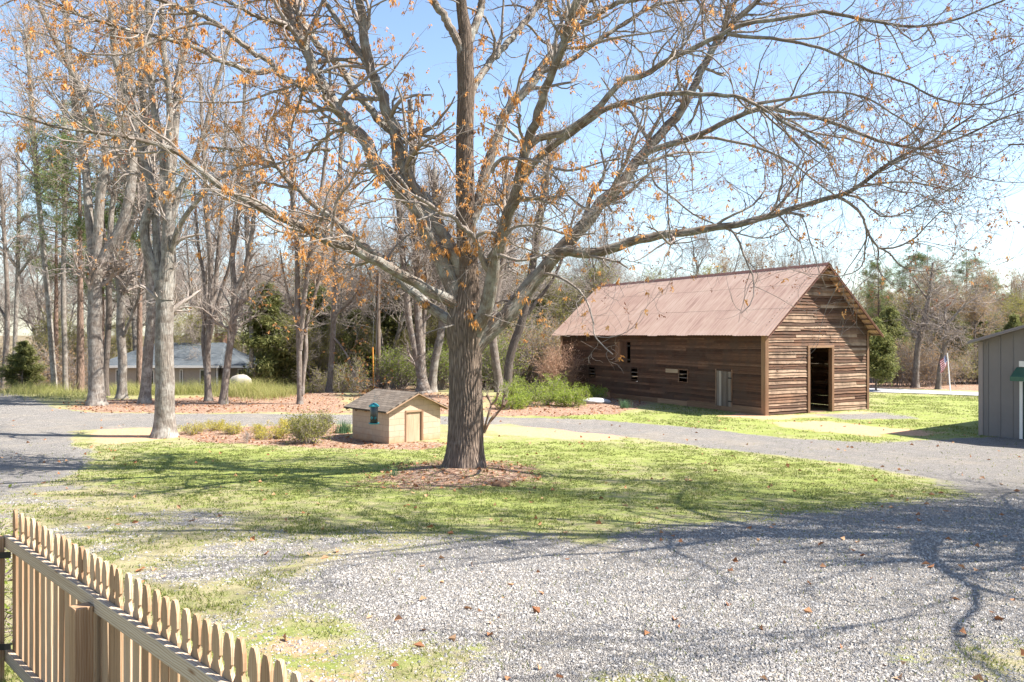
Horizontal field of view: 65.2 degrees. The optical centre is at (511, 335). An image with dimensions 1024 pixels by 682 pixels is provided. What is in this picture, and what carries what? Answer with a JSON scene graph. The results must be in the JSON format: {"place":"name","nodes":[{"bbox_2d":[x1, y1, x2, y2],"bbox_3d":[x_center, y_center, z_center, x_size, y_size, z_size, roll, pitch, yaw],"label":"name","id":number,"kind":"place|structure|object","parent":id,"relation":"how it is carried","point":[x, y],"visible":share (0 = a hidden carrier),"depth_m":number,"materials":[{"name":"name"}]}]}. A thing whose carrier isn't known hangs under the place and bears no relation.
{"place":"outdoors","nodes":[
{"label":"outdoors","id":0,"kind":"place"},
{"bbox_2d":[0,393,1023,681],"bbox_3d":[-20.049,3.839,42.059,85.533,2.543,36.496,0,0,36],"label":"gravel driveway","id":1,"kind":"structure","parent":0,"point":[34,423],"depth_m":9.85,"materials":[{"name":"grey gravel"}]},
{"bbox_2d":[0,336,1023,681],"bbox_3d":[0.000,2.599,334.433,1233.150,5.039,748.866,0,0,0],"label":"lawn","id":2,"kind":"structure","parent":0,"point":[498,434],"depth_m":15.00,"materials":[{"name":"green plant"}]},
{"bbox_2d":[0,479,41,642],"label":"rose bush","id":3,"kind":"object","parent":2,"relation":"on","point":[9,616],"visible":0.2,"depth_m":6.40,"materials":[{"name":"green plant"}]},
{"bbox_2d":[0,2,76,390],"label":"leaning tree","id":4,"kind":"object","parent":2,"relation":"on","point":[52,356],"visible":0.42,"depth_m":52.85,"materials":[{"name":"grey plant"}]},
{"bbox_2d":[0,215,85,361],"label":"bare tree","id":5,"kind":"object","parent":2,"relation":"on","point":[25,291],"visible":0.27,"depth_m":81.84,"materials":[{"name":"grey plant"}]},
{"bbox_2d":[0,229,85,354],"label":"bare tree","id":6,"kind":"object","parent":2,"relation":"on","point":[22,281],"visible":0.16,"depth_m":86.08,"materials":[{"name":"grey plant"}]},
{"bbox_2d":[24,300,75,381],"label":"budding tree","id":7,"kind":"object","parent":2,"relation":"on","point":[43,322],"visible":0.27,"depth_m":68.51,"materials":[{"name":"brown plant"}]},
{"bbox_2d":[10,83,101,390],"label":"grey tree","id":8,"kind":"object","parent":2,"relation":"on","point":[64,335],"visible":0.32,"depth_m":53.37,"materials":[{"name":"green plant"}]},
{"bbox_2d":[0,227,112,385],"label":"bare tree","id":9,"kind":"object","parent":2,"relation":"on","point":[39,304],"visible":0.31,"depth_m":77.30,"materials":[{"name":"grey plant"}]},
{"bbox_2d":[11,97,152,391],"bbox_3d":[-27.685,-6.070,52.351,8.532,20.109,9.164,0,0,-29],"label":"pine tree","id":10,"kind":"object","parent":2,"relation":"on","point":[80,372],"visible":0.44,"depth_m":51.76,"materials":[{"name":"green plant"}]},
{"bbox_2d":[25,224,145,337],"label":"bare tree","id":11,"kind":"object","parent":2,"relation":"on","point":[126,299],"visible":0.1,"depth_m":80.33,"materials":[{"name":"brown plant"}]},
{"bbox_2d":[78,107,201,386],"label":"pine tree","id":12,"kind":"object","parent":2,"relation":"on","point":[139,352],"visible":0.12,"depth_m":49.84,"materials":[{"name":"brown plant"}]},
{"bbox_2d":[0,510,318,681],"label":"picket fence","id":13,"kind":"object","parent":2,"relation":"on","point":[70,623],"visible":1,"depth_m":4.58,"materials":[{"name":"brown wood"}]},
{"bbox_2d":[80,0,310,438],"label":"maple tree","id":14,"kind":"object","parent":2,"relation":"on","point":[161,259],"visible":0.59,"depth_m":28.36,"materials":[{"name":"grey plant"}]},
{"bbox_2d":[174,209,253,332],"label":"bare tree","id":15,"kind":"object","parent":2,"relation":"on","point":[225,249],"visible":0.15,"depth_m":82.85,"materials":[{"name":"brown plant"}]},
{"bbox_2d":[300,189,410,317],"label":"bare tree","id":16,"kind":"object","parent":2,"relation":"on","point":[368,229],"visible":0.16,"depth_m":71.20,"materials":[{"name":"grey plant"}]},
{"bbox_2d":[404,340,448,389],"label":"green shrub","id":17,"kind":"object","parent":2,"relation":"on","point":[443,370],"visible":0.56,"depth_m":52.73,"materials":[{"name":"green plant"}]},
{"bbox_2d":[482,380,511,432],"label":"crape myrtle","id":18,"kind":"object","parent":2,"relation":"on","point":[504,401],"visible":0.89,"depth_m":29.43,"materials":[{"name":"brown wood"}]},
{"bbox_2d":[482,326,533,390],"bbox_3d":[-0.760,1.502,53.150,4.640,5.514,4.548,0,0,24],"label":"green shrub","id":19,"kind":"object","parent":2,"relation":"on","point":[489,371],"visible":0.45,"depth_m":52.85,"materials":[{"name":"green plant"}]},
{"bbox_2d":[489,305,562,388],"bbox_3d":[1.642,0.694,55.510,6.279,6.769,7.677,0,0,19],"label":"thicket shrub","id":20,"kind":"object","parent":2,"relation":"on","point":[534,369],"visible":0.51,"depth_m":54.40,"materials":[{"name":"brown plant"}]},
{"bbox_2d":[502,310,565,386],"bbox_3d":[1.811,0.852,55.716,6.210,5.553,5.272,0,0,0],"label":"budding shrub","id":21,"kind":"object","parent":2,"relation":"on","point":[539,343],"visible":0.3,"depth_m":55.72,"materials":[{"name":"brown plant"}]},
{"bbox_2d":[528,336,588,391],"bbox_3d":[3.014,1.919,48.524,4.092,3.768,4.235,0,0,0],"label":"red stem shrub","id":22,"kind":"object","parent":2,"relation":"on","point":[553,368],"visible":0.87,"depth_m":48.21,"materials":[{"name":"brown plant"}]},
{"bbox_2d":[532,263,589,336],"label":"budding tree","id":23,"kind":"object","parent":2,"relation":"on","point":[555,305],"visible":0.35,"depth_m":67.27,"materials":[{"name":"brown plant"}]},
{"bbox_2d":[563,246,624,314],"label":"budding tree","id":24,"kind":"object","parent":2,"relation":"on","point":[596,276],"visible":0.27,"depth_m":69.04,"materials":[{"name":"brown plant"}]},
{"bbox_2d":[549,186,665,323],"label":"bare tree","id":25,"kind":"object","parent":2,"relation":"on","point":[582,272],"visible":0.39,"depth_m":68.61,"materials":[{"name":"brown plant"}]},
{"bbox_2d":[552,262,883,415],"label":"barn","id":26,"kind":"structure","parent":2,"relation":"on","point":[691,349],"depth_m":39.23,"materials":[{"name":"brown wood"}]},
{"bbox_2d":[717,371,731,406],"bbox_3d":[10.137,2.539,38.230,0.045,1.692,1.043,0,0,-28],"label":"stable door","id":27,"kind":"structure","parent":26,"relation":"in","point":[724,378],"depth_m":38.22,"materials":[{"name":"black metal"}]},
{"bbox_2d":[558,392,992,441],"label":"grass","id":28,"kind":"structure","parent":2,"relation":"on","point":[945,411],"depth_m":35.56,"materials":[{"name":"green plant"}]},
{"bbox_2d":[869,317,903,389],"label":"cedar tree","id":29,"kind":"object","parent":2,"relation":"on","point":[882,363],"visible":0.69,"depth_m":51.38,"materials":[{"name":"green plant"}]},
{"bbox_2d":[907,1,1023,108],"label":"bare tree","id":30,"kind":"object","parent":2,"relation":"on","point":[977,42],"visible":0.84,"depth_m":14.68,"materials":[{"name":"grey plant"}]},
{"bbox_2d":[967,325,1023,438],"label":"metal building","id":31,"kind":"structure","parent":2,"relation":"on","point":[1000,383],"depth_m":28.39,"materials":[{"name":"grey paint"}]},
{"bbox_2d":[0,0,1023,335],"label":"sky","id":32,"kind":"structure","parent":0,"point":[438,50],"materials":[{"name":"blue"}]},
{"bbox_2d":[67,363,977,488],"bbox_3d":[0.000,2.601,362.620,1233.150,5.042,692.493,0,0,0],"label":"leaf litter ground","id":33,"kind":"structure","parent":0,"point":[454,475],"depth_m":37.27,"materials":[{"name":"brown plant"}]},
{"bbox_2d":[0,132,38,388],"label":"bare tree","id":34,"kind":"object","parent":33,"relation":"on","point":[4,241],"visible":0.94,"depth_m":56.89,"materials":[{"name":"grey plant"}]},
{"bbox_2d":[0,340,49,390],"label":"cedar tree","id":35,"kind":"object","parent":33,"relation":"on","point":[21,360],"visible":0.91,"depth_m":53.77,"materials":[{"name":"green plant"}]},
{"bbox_2d":[0,124,72,353],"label":"bare tree","id":36,"kind":"object","parent":33,"relation":"on","point":[19,271],"visible":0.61,"depth_m":59.89,"materials":[{"name":"grey plant"}]},
{"bbox_2d":[0,380,85,396],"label":"tall grass","id":37,"kind":"structure","parent":33,"relation":"on","point":[28,389],"depth_m":49.45,"materials":[{"name":"green plant"}]},
{"bbox_2d":[0,170,106,386],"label":"pine tree","id":38,"kind":"object","parent":33,"relation":"on","point":[56,326],"visible":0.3,"depth_m":61.83,"materials":[{"name":"green plant"}]},
{"bbox_2d":[23,329,87,391],"bbox_3d":[-34.380,2.428,60.723,7.730,6.229,6.322,0,0,16],"label":"thicket shrub","id":39,"kind":"object","parent":33,"relation":"on","point":[59,369],"visible":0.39,"depth_m":60.52,"materials":[{"name":"brown plant"}]},
{"bbox_2d":[56,322,87,384],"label":"budding tree","id":40,"kind":"object","parent":33,"relation":"on","point":[73,336],"visible":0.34,"depth_m":62.93,"materials":[{"name":"brown plant"}]},
{"bbox_2d":[53,207,136,349],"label":"pine tree","id":41,"kind":"object","parent":33,"relation":"on","point":[103,291],"visible":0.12,"depth_m":63.31,"materials":[{"name":"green plant"}]},
{"bbox_2d":[10,0,185,405],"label":"forked tree","id":42,"kind":"object","parent":33,"relation":"on","point":[98,256],"visible":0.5,"depth_m":41.14,"materials":[{"name":"grey plant"}]},
{"bbox_2d":[31,53,173,395],"bbox_3d":[-23.631,-7.446,46.630,9.046,21.968,6.127,0,0,0],"label":"dark tree","id":43,"kind":"object","parent":33,"relation":"on","point":[108,329],"visible":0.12,"depth_m":46.58,"materials":[{"name":"brown plant"}]},
{"bbox_2d":[66,39,186,398],"bbox_3d":[-21.809,-6.573,45.786,7.712,20.734,7.693,0,0,0],"label":"grey tree","id":44,"kind":"object","parent":33,"relation":"on","point":[121,333],"visible":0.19,"depth_m":45.51,"materials":[{"name":"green plant"}]},
{"bbox_2d":[29,142,244,358],"bbox_3d":[-29.974,-5.966,64.896,16.683,22.552,13.261,0,0,36],"label":"bare tree","id":45,"kind":"object","parent":33,"relation":"on","point":[132,299],"visible":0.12,"depth_m":64.65,"materials":[{"name":"grey plant"}]},
{"bbox_2d":[86,111,229,403],"bbox_3d":[-19.096,-4.220,42.820,6.401,16.023,5.675,0,0,19],"label":"grey tree","id":46,"kind":"object","parent":33,"relation":"on","point":[145,396],"visible":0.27,"depth_m":42.50,"materials":[{"name":"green plant"}]},
{"bbox_2d":[109,333,258,391],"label":"house","id":47,"kind":"structure","parent":33,"relation":"on","point":[186,367],"depth_m":61.20,"materials":[{"name":"grey"}]},
{"bbox_2d":[136,56,254,400],"bbox_3d":[-16.534,-6.055,44.303,6.703,19.700,6.182,0,0,23],"label":"multi stem tree","id":48,"kind":"object","parent":33,"relation":"on","point":[206,333],"visible":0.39,"depth_m":43.92,"materials":[{"name":"brown plant"}]},
{"bbox_2d":[132,150,262,359],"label":"bare tree","id":49,"kind":"object","parent":33,"relation":"on","point":[183,274],"visible":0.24,"depth_m":66.41,"materials":[{"name":"grey plant"}]},
{"bbox_2d":[174,302,227,346],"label":"budding tree","id":50,"kind":"object","parent":33,"relation":"on","point":[191,319],"visible":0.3,"depth_m":65.18,"materials":[{"name":"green plant"}]},
{"bbox_2d":[185,52,287,404],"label":"leaning tree","id":51,"kind":"object","parent":33,"relation":"on","point":[233,327],"visible":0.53,"depth_m":41.86,"materials":[{"name":"brown plant"}]},
{"bbox_2d":[199,375,294,398],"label":"tall grass","id":52,"kind":"structure","parent":33,"relation":"on","point":[239,387],"depth_m":47.69,"materials":[{"name":"plant"}]},
{"bbox_2d":[198,188,304,382],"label":"grey tree","id":53,"kind":"object","parent":33,"relation":"on","point":[251,352],"visible":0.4,"depth_m":57.86,"materials":[{"name":"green plant"}]},
{"bbox_2d":[219,222,302,328],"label":"bare tree","id":54,"kind":"object","parent":33,"relation":"on","point":[271,258],"visible":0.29,"depth_m":66.59,"materials":[{"name":"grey plant"}]},
{"bbox_2d":[235,281,303,391],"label":"cedar tree","id":55,"kind":"object","parent":33,"relation":"on","point":[270,357],"visible":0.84,"depth_m":58.17,"materials":[{"name":"green plant"}]},
{"bbox_2d":[249,422,291,439],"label":"shrub","id":56,"kind":"object","parent":33,"relation":"on","point":[262,432],"visible":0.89,"depth_m":27.84,"materials":[{"name":"yellow plant"}]},
{"bbox_2d":[238,381,305,400],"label":"tall grass","id":57,"kind":"structure","parent":33,"relation":"on","point":[261,394],"depth_m":46.23,"materials":[{"name":"green plant"}]},
{"bbox_2d":[221,50,364,403],"bbox_3d":[-11.299,-5.693,41.862,7.654,18.908,6.159,0,0,0],"label":"twin stem tree","id":58,"kind":"object","parent":33,"relation":"on","point":[301,323],"visible":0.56,"depth_m":41.85,"materials":[{"name":"brown plant"}]},
{"bbox_2d":[269,303,327,392],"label":"budding tree","id":59,"kind":"object","parent":33,"relation":"on","point":[309,362],"visible":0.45,"depth_m":58.31,"materials":[{"name":"brown plant"}]},
{"bbox_2d":[280,407,337,443],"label":"azalea shrub","id":60,"kind":"object","parent":33,"relation":"on","point":[301,427],"visible":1,"depth_m":26.54,"materials":[{"name":"green plant"}]},
{"bbox_2d":[291,292,338,392],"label":"cedar tree","id":61,"kind":"object","parent":33,"relation":"on","point":[320,301],"visible":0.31,"depth_m":61.56,"materials":[{"name":"green plant"}]},
{"bbox_2d":[308,313,350,380],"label":"budding tree","id":62,"kind":"object","parent":33,"relation":"on","point":[325,355],"visible":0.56,"depth_m":58.84,"materials":[{"name":"brown plant"}]},
{"bbox_2d":[279,211,382,391],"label":"bare tree","id":63,"kind":"object","parent":33,"relation":"on","point":[341,299],"visible":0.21,"depth_m":62.27,"materials":[{"name":"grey plant"}]},
{"bbox_2d":[296,365,368,392],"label":"thicket shrub","id":64,"kind":"object","parent":33,"relation":"on","point":[322,385],"visible":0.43,"depth_m":55.71,"materials":[{"name":"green plant"}]},
{"bbox_2d":[306,355,375,392],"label":"thicket shrub","id":65,"kind":"object","parent":33,"relation":"on","point":[346,383],"visible":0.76,"depth_m":55.31,"materials":[{"name":"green plant"}]},
{"bbox_2d":[300,103,395,393],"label":"brown tree","id":66,"kind":"object","parent":33,"relation":"on","point":[340,173],"visible":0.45,"depth_m":51.63,"materials":[{"name":"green plant"}]},
{"bbox_2d":[321,309,374,391],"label":"cedar tree","id":67,"kind":"object","parent":33,"relation":"on","point":[346,340],"visible":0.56,"depth_m":59.16,"materials":[{"name":"green plant"}]},
{"bbox_2d":[292,175,445,388],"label":"bare tree","id":68,"kind":"object","parent":33,"relation":"on","point":[401,319],"visible":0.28,"depth_m":57.18,"materials":[{"name":"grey plant"}]},
{"bbox_2d":[358,316,392,388],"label":"budding tree","id":69,"kind":"object","parent":33,"relation":"on","point":[371,340],"visible":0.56,"depth_m":58.82,"materials":[{"name":"brown plant"}]},
{"bbox_2d":[372,273,380,388],"bbox_3d":[-9.138,-0.128,53.934,0.585,8.118,0.340,0,0,-34],"label":"utility pole","id":70,"kind":"object","parent":33,"relation":"on","point":[378,343],"visible":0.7,"depth_m":53.87,"materials":[{"name":"wood"}]},
{"bbox_2d":[363,282,404,385],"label":"cedar tree","id":71,"kind":"object","parent":33,"relation":"on","point":[385,318],"visible":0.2,"depth_m":60.51,"materials":[{"name":"green plant"}]},
{"bbox_2d":[360,337,428,388],"bbox_3d":[-7.716,2.090,53.961,5.266,3.945,3.078,0,0,0],"label":"green shrub","id":72,"kind":"object","parent":33,"relation":"on","point":[399,369],"visible":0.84,"depth_m":53.70,"materials":[{"name":"green plant"}]},
{"bbox_2d":[344,388,448,443],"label":"block shed","id":73,"kind":"structure","parent":33,"relation":"on","point":[406,416],"depth_m":27.23,"materials":[{"name":"beige concrete"}]},
{"bbox_2d":[407,411,420,441],"bbox_3d":[-3.365,3.130,27.088,0.660,1.100,0.025,0,0,-43],"label":"door","id":74,"kind":"structure","parent":73,"relation":"in","point":[413,418],"depth_m":27.10,"materials":[{"name":"brown wood"}]},
{"bbox_2d":[319,151,488,384],"bbox_3d":[-8.293,-5.365,60.232,13.660,18.451,10.859,0,0,4],"label":"bare tree","id":75,"kind":"object","parent":33,"relation":"on","point":[393,260],"visible":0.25,"depth_m":60.03,"materials":[{"name":"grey plant"}]},
{"bbox_2d":[374,262,437,378],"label":"cedar tree","id":76,"kind":"object","parent":33,"relation":"on","point":[392,323],"visible":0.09,"depth_m":59.71,"materials":[{"name":"green plant"}]},
{"bbox_2d":[386,149,455,391],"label":"grey tree","id":77,"kind":"object","parent":33,"relation":"on","point":[433,371],"visible":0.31,"depth_m":50.77,"materials":[{"name":"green plant"}]},
{"bbox_2d":[364,83,483,393],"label":"multi stem tree","id":78,"kind":"object","parent":33,"relation":"on","point":[417,360],"visible":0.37,"depth_m":49.74,"materials":[{"name":"grey plant"}]},
{"bbox_2d":[475,145,535,391],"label":"grey tree","id":79,"kind":"object","parent":33,"relation":"on","point":[496,366],"visible":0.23,"depth_m":50.81,"materials":[{"name":"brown plant"}]},
{"bbox_2d":[0,0,1023,468],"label":"oak tree","id":80,"kind":"object","parent":33,"relation":"on","point":[472,330],"visible":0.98,"depth_m":17.88,"materials":[{"name":"brown plant"}]},
{"bbox_2d":[492,392,531,409],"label":"green shrub","id":81,"kind":"object","parent":33,"relation":"on","point":[517,402],"visible":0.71,"depth_m":39.20,"materials":[{"name":"green plant"}]},
{"bbox_2d":[1,392,1023,680],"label":"fallen leaves","id":82,"kind":"object","parent":33,"relation":"on","point":[537,610],"visible":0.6,"depth_m":18.38,"materials":[{"name":"brown plant"}]},
{"bbox_2d":[476,202,579,380],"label":"bare tree","id":83,"kind":"object","parent":33,"relation":"on","point":[505,289],"visible":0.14,"depth_m":59.38,"materials":[{"name":"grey plant"}]},
{"bbox_2d":[513,383,561,406],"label":"green shrub","id":84,"kind":"object","parent":33,"relation":"on","point":[543,398],"visible":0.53,"depth_m":40.58,"materials":[{"name":"green plant"}]},
{"bbox_2d":[530,373,582,397],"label":"green shrub","id":85,"kind":"object","parent":33,"relation":"on","point":[557,385],"visible":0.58,"depth_m":44.52,"materials":[{"name":"green plant"}]},
{"bbox_2d":[498,112,616,396],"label":"dark tree","id":86,"kind":"object","parent":33,"relation":"on","point":[535,240],"visible":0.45,"depth_m":46.79,"materials":[{"name":"grey plant"}]},
{"bbox_2d":[546,382,594,407],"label":"green shrub","id":87,"kind":"object","parent":33,"relation":"on","point":[569,397],"visible":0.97,"depth_m":40.37,"materials":[{"name":"green plant"}]},
{"bbox_2d":[660,204,784,278],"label":"bare tree","id":88,"kind":"object","parent":33,"relation":"on","point":[699,258],"visible":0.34,"depth_m":81.61,"materials":[{"name":"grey plant"}]},
{"bbox_2d":[729,232,790,270],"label":"budding tree","id":89,"kind":"object","parent":33,"relation":"on","point":[761,260],"visible":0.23,"depth_m":87.10,"materials":[{"name":"brown plant"}]},
{"bbox_2d":[808,229,882,307],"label":"bare tree","id":90,"kind":"object","parent":33,"relation":"on","point":[835,261],"visible":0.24,"depth_m":91.90,"materials":[{"name":"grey plant"}]},
{"bbox_2d":[850,263,906,318],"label":"budding tree","id":91,"kind":"object","parent":33,"relation":"on","point":[875,301],"visible":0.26,"depth_m":73.41,"materials":[{"name":"brown plant"}]},
{"bbox_2d":[857,254,903,317],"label":"pine tree","id":92,"kind":"object","parent":33,"relation":"on","point":[877,294],"visible":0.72,"depth_m":65.78,"materials":[{"name":"green plant"}]},
{"bbox_2d":[879,305,916,377],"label":"cedar tree","id":93,"kind":"object","parent":33,"relation":"on","point":[891,313],"visible":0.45,"depth_m":61.45,"materials":[{"name":"green plant"}]},
{"bbox_2d":[887,246,928,311],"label":"pine tree","id":94,"kind":"object","parent":33,"relation":"on","point":[905,275],"visible":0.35,"depth_m":82.57,"materials":[{"name":"green plant"}]},
{"bbox_2d":[882,283,938,355],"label":"budding tree","id":95,"kind":"object","parent":33,"relation":"on","point":[907,314],"visible":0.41,"depth_m":63.93,"materials":[{"name":"brown plant"}]},
{"bbox_2d":[891,327,948,386],"bbox_3d":[27.787,1.607,56.774,5.464,4.664,4.469,0,0,8],"label":"thicket shrub","id":96,"kind":"object","parent":33,"relation":"on","point":[902,376],"visible":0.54,"depth_m":56.26,"materials":[{"name":"brown plant"}]},
{"bbox_2d":[898,245,949,342],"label":"pine tree","id":97,"kind":"object","parent":33,"relation":"on","point":[920,257],"visible":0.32,"depth_m":71.17,"materials":[{"name":"green plant"}]},
{"bbox_2d":[888,336,966,386],"bbox_3d":[29.175,1.678,57.154,5.911,4.474,4.834,0,0,30],"label":"thicket shrub","id":98,"kind":"object","parent":33,"relation":"on","point":[928,356],"visible":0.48,"depth_m":56.39,"materials":[{"name":"plant"}]},
{"bbox_2d":[892,254,972,387],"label":"bare tree","id":99,"kind":"object","parent":33,"relation":"on","point":[915,383],"visible":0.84,"depth_m":54.91,"materials":[{"name":"brown plant"}]},
{"bbox_2d":[898,256,969,379],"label":"budding tree","id":100,"kind":"object","parent":33,"relation":"on","point":[922,287],"visible":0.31,"depth_m":63.96,"materials":[{"name":"brown plant"}]},
{"bbox_2d":[923,346,975,384],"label":"thicket shrub","id":101,"kind":"object","parent":33,"relation":"on","point":[954,370],"visible":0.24,"depth_m":57.68,"materials":[{"name":"brown plant"}]},
{"bbox_2d":[933,304,973,365],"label":"cedar tree","id":102,"kind":"object","parent":33,"relation":"on","point":[958,340],"visible":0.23,"depth_m":64.94,"materials":[{"name":"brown plant"}]},
{"bbox_2d":[910,261,1016,388],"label":"bare tree","id":103,"kind":"object","parent":33,"relation":"on","point":[947,333],"visible":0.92,"depth_m":53.39,"materials":[{"name":"brown plant"}]},
{"bbox_2d":[942,258,1023,379],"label":"budding tree","id":104,"kind":"object","parent":33,"relation":"on","point":[972,316],"visible":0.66,"depth_m":63.19,"materials":[{"name":"brown plant"}]},
{"bbox_2d":[990,265,1023,322],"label":"budding tree","id":105,"kind":"object","parent":33,"relation":"on","point":[1015,278],"visible":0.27,"depth_m":77.46,"materials":[{"name":"brown plant"}]},
{"bbox_2d":[413,375,977,395],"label":"paved road","id":106,"kind":"structure","parent":0,"point":[919,391],"depth_m":50.83,"materials":[{"name":"grey asphalt"}]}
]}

